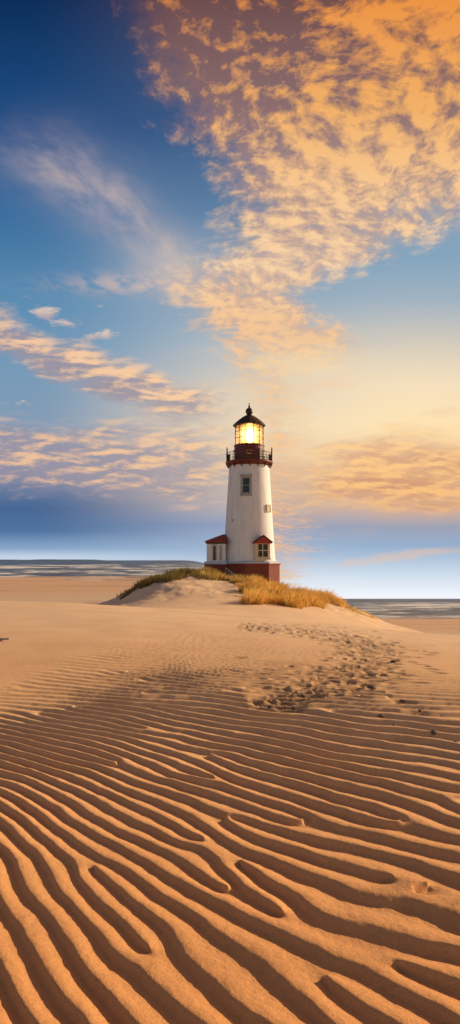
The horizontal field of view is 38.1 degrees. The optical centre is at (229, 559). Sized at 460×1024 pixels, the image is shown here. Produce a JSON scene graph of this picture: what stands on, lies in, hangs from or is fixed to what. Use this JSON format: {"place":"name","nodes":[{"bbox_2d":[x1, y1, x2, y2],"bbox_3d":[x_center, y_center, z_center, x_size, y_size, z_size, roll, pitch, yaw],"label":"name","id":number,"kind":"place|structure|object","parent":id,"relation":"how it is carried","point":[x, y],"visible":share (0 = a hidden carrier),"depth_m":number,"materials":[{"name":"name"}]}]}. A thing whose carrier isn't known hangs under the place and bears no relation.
{"place":"outdoors","nodes":[
{"label":"outdoors","id":0,"kind":"place"},
{"bbox_2d":[0,559,109,560],"bbox_3d":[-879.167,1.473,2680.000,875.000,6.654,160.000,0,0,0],"label":"headland","id":1,"kind":"structure","parent":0,"point":[56,560],"depth_m":2609.44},
{"bbox_2d":[207,544,225,561],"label":"annex wall","id":2,"kind":"structure","parent":0,"point":[209,552],"depth_m":54.30,"materials":[{"name":"white paint"}]},
{"bbox_2d":[213,546,215,559],"bbox_3d":[-1.267,-0.538,54.295,0.200,1.150,0.030,0,0,0],"label":"annex door","id":3,"kind":"structure","parent":2,"relation":"in","point":[214,552],"depth_m":54.28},
{"bbox_2d":[205,534,226,542],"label":"annex roof","id":4,"kind":"structure","parent":2,"relation":"on","point":[222,538],"depth_m":54.46,"materials":[{"name":"red tile"}]},
{"bbox_2d":[206,542,225,543],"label":"annex cornice","id":5,"kind":"structure","parent":2,"relation":"attached to","point":[215,542],"depth_m":54.24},
{"bbox_2d":[212,544,221,559],"bbox_3d":[-1.046,-0.607,54.285,0.803,1.316,0.050,0,0,0],"label":"annex door frame","id":6,"kind":"object","parent":2,"relation":"attached to","point":[220,552],"visible":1,"depth_m":54.26,"materials":[{"name":"white wood"}]},
{"bbox_2d":[0,574,459,1023],"bbox_3d":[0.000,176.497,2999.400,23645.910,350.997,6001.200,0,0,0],"label":"sand ground","id":7,"kind":"structure","parent":0,"point":[194,829],"depth_m":4.26,"materials":[{"name":"beige sand"}]},
{"bbox_2d":[204,564,226,575],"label":"annex plinth","id":8,"kind":"structure","parent":7,"relation":"on","point":[221,568],"depth_m":54.20,"materials":[{"name":"red brick"}]},
{"bbox_2d":[204,561,226,563],"bbox_3d":[-1.181,0.251,55.900,1.844,0.215,3.460,0,0,0],"label":"annex ledge","id":9,"kind":"object","parent":8,"relation":"on","point":[205,562],"visible":0.71,"depth_m":54.17,"materials":[{"name":"white paint"}]},
{"bbox_2d":[116,565,378,619],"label":"dune grass","id":10,"kind":"structure","parent":7,"relation":"on","point":[256,590],"depth_m":44.33,"materials":[{"name":"yellow plant"}]},
{"bbox_2d":[227,563,280,582],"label":"plinth","id":11,"kind":"structure","parent":7,"relation":"on","point":[271,571],"depth_m":53.90,"materials":[{"name":"brick"}]},
{"bbox_2d":[225,464,275,560],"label":"tower wall","id":12,"kind":"structure","parent":11,"relation":"on","point":[251,517],"depth_m":54.36,"materials":[{"name":"white paint"}]},
{"bbox_2d":[240,474,252,495],"bbox_3d":[1.330,-6.074,54.288,1.041,1.771,0.557,0,0,9],"label":"window frame","id":13,"kind":"object","parent":12,"relation":"attached to","point":[250,476],"visible":1,"depth_m":54.13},
{"bbox_2d":[243,478,248,491],"bbox_3d":[1.338,-6.067,54.290,0.668,1.360,0.287,0,0,9],"label":"window glass","id":14,"kind":"object","parent":13,"relation":"attached to","point":[245,484],"visible":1,"depth_m":54.20,"materials":[{"name":"black glass"}]},
{"bbox_2d":[242,477,249,492],"bbox_3d":[1.332,-6.067,54.277,0.710,1.362,0.312,0,0,9],"label":"window sash","id":15,"kind":"object","parent":13,"relation":"in","point":[242,484],"depth_m":54.18,"materials":[{"name":"wood"}]},
{"bbox_2d":[225,459,272,465],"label":"gallery deck","id":16,"kind":"structure","parent":12,"relation":"on","point":[246,461],"depth_m":54.38,"materials":[{"name":"red metal"}]},
{"bbox_2d":[226,447,271,460],"bbox_3d":[1.615,-8.795,56.000,3.874,1.292,3.874,0,0,0],"label":"gallery railing","id":17,"kind":"object","parent":16,"relation":"on","point":[247,456],"visible":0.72,"depth_m":54.60,"materials":[{"name":"black metal"}]},
{"bbox_2d":[234,443,264,458],"bbox_3d":[1.615,-8.867,56.000,2.620,1.436,2.620,0,0,0],"label":"watch room","id":18,"kind":"object","parent":16,"relation":"on","point":[249,447],"visible":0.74,"depth_m":54.86,"materials":[{"name":"red paint"}]},
{"bbox_2d":[235,424,263,444],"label":"lantern bars","id":19,"kind":"object","parent":18,"relation":"on","point":[253,436],"visible":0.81,"depth_m":55.13,"materials":[{"name":"metal"}]},
{"bbox_2d":[233,414,265,428],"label":"lantern roof","id":20,"kind":"structure","parent":19,"relation":"on","point":[249,420],"depth_m":55.17,"materials":[{"name":"black metal"}]},
{"bbox_2d":[246,403,252,413],"bbox_3d":[1.615,-12.669,56.000,0.620,1.010,0.620,0,0,0],"label":"finial","id":21,"kind":"object","parent":20,"relation":"on","point":[249,410],"visible":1,"depth_m":55.79,"materials":[{"name":"black metal"}]},
{"bbox_2d":[241,426,257,442],"bbox_3d":[1.615,-10.395,56.059,1.399,1.581,1.342,0,0,0],"label":"lamp lens","id":22,"kind":"object","parent":18,"relation":"on","point":[255,434],"visible":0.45,"depth_m":55.70,"materials":[{"name":"yellow glass"}]},
{"bbox_2d":[246,430,251,441],"bbox_3d":[1.665,-10.360,55.850,0.600,1.140,0.600,0,0,0],"label":"lamp burner","id":23,"kind":"object","parent":22,"relation":"on","point":[249,435],"visible":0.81,"depth_m":55.63,"materials":[{"name":"white"}]},
{"bbox_2d":[259,448,262,458],"bbox_3d":[2.565,-8.795,55.140,0.100,0.950,0.420,0,0,42],"label":"watch room door","id":24,"kind":"structure","parent":18,"relation":"attached to","point":[260,454],"depth_m":55.02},
{"bbox_2d":[226,461,272,468],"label":"gallery brackets","id":25,"kind":"object","parent":12,"relation":"attached to","point":[249,464],"visible":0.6,"depth_m":54.71,"materials":[{"name":"metal"}]},
{"bbox_2d":[226,561,279,563],"bbox_3d":[1.615,0.196,56.000,5.149,0.212,5.149,0,0,0],"label":"plinth ledge","id":26,"kind":"object","parent":11,"relation":"attached to","point":[250,562],"visible":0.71,"depth_m":53.82,"materials":[{"name":"white paint"}]},
{"bbox_2d":[254,543,269,559],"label":"bay wall","id":27,"kind":"structure","parent":11,"relation":"on","point":[255,550],"depth_m":53.59,"materials":[{"name":"white paint"}]},
{"bbox_2d":[252,536,271,543],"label":"bay roof","id":28,"kind":"structure","parent":27,"relation":"on","point":[263,540],"depth_m":53.46,"materials":[{"name":"red tile"}]},
{"bbox_2d":[255,543,270,559],"bbox_3d":[2.653,-0.672,53.556,1.318,1.301,0.180,0,0,-15],"label":"bay window frame","id":29,"kind":"object","parent":27,"relation":"in","point":[262,550],"visible":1,"depth_m":53.52,"materials":[{"name":"white wood"}]},
{"bbox_2d":[258,544,267,556],"bbox_3d":[2.646,-0.754,53.580,0.854,1.077,0.030,0,0,-15],"label":"bay window glass","id":30,"kind":"object","parent":29,"relation":"in","point":[265,547],"visible":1,"depth_m":53.58,"materials":[{"name":"black glass"}]},
{"bbox_2d":[268,660,456,741],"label":"pebbles","id":31,"kind":"object","parent":7,"relation":"on","point":[433,731],"visible":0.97,"depth_m":7.14,"materials":[{"name":"stone"}]},
{"bbox_2d":[0,560,459,618],"bbox_3d":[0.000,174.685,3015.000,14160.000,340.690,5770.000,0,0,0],"label":"sea","id":32,"kind":"structure","parent":0,"point":[414,608],"depth_m":328.91,"materials":[{"name":"liquid"}]},
{"bbox_2d":[0,0,459,598],"label":"sky","id":33,"kind":"structure","parent":0,"point":[210,209],"materials":[{"name":"blue"}]}
]}

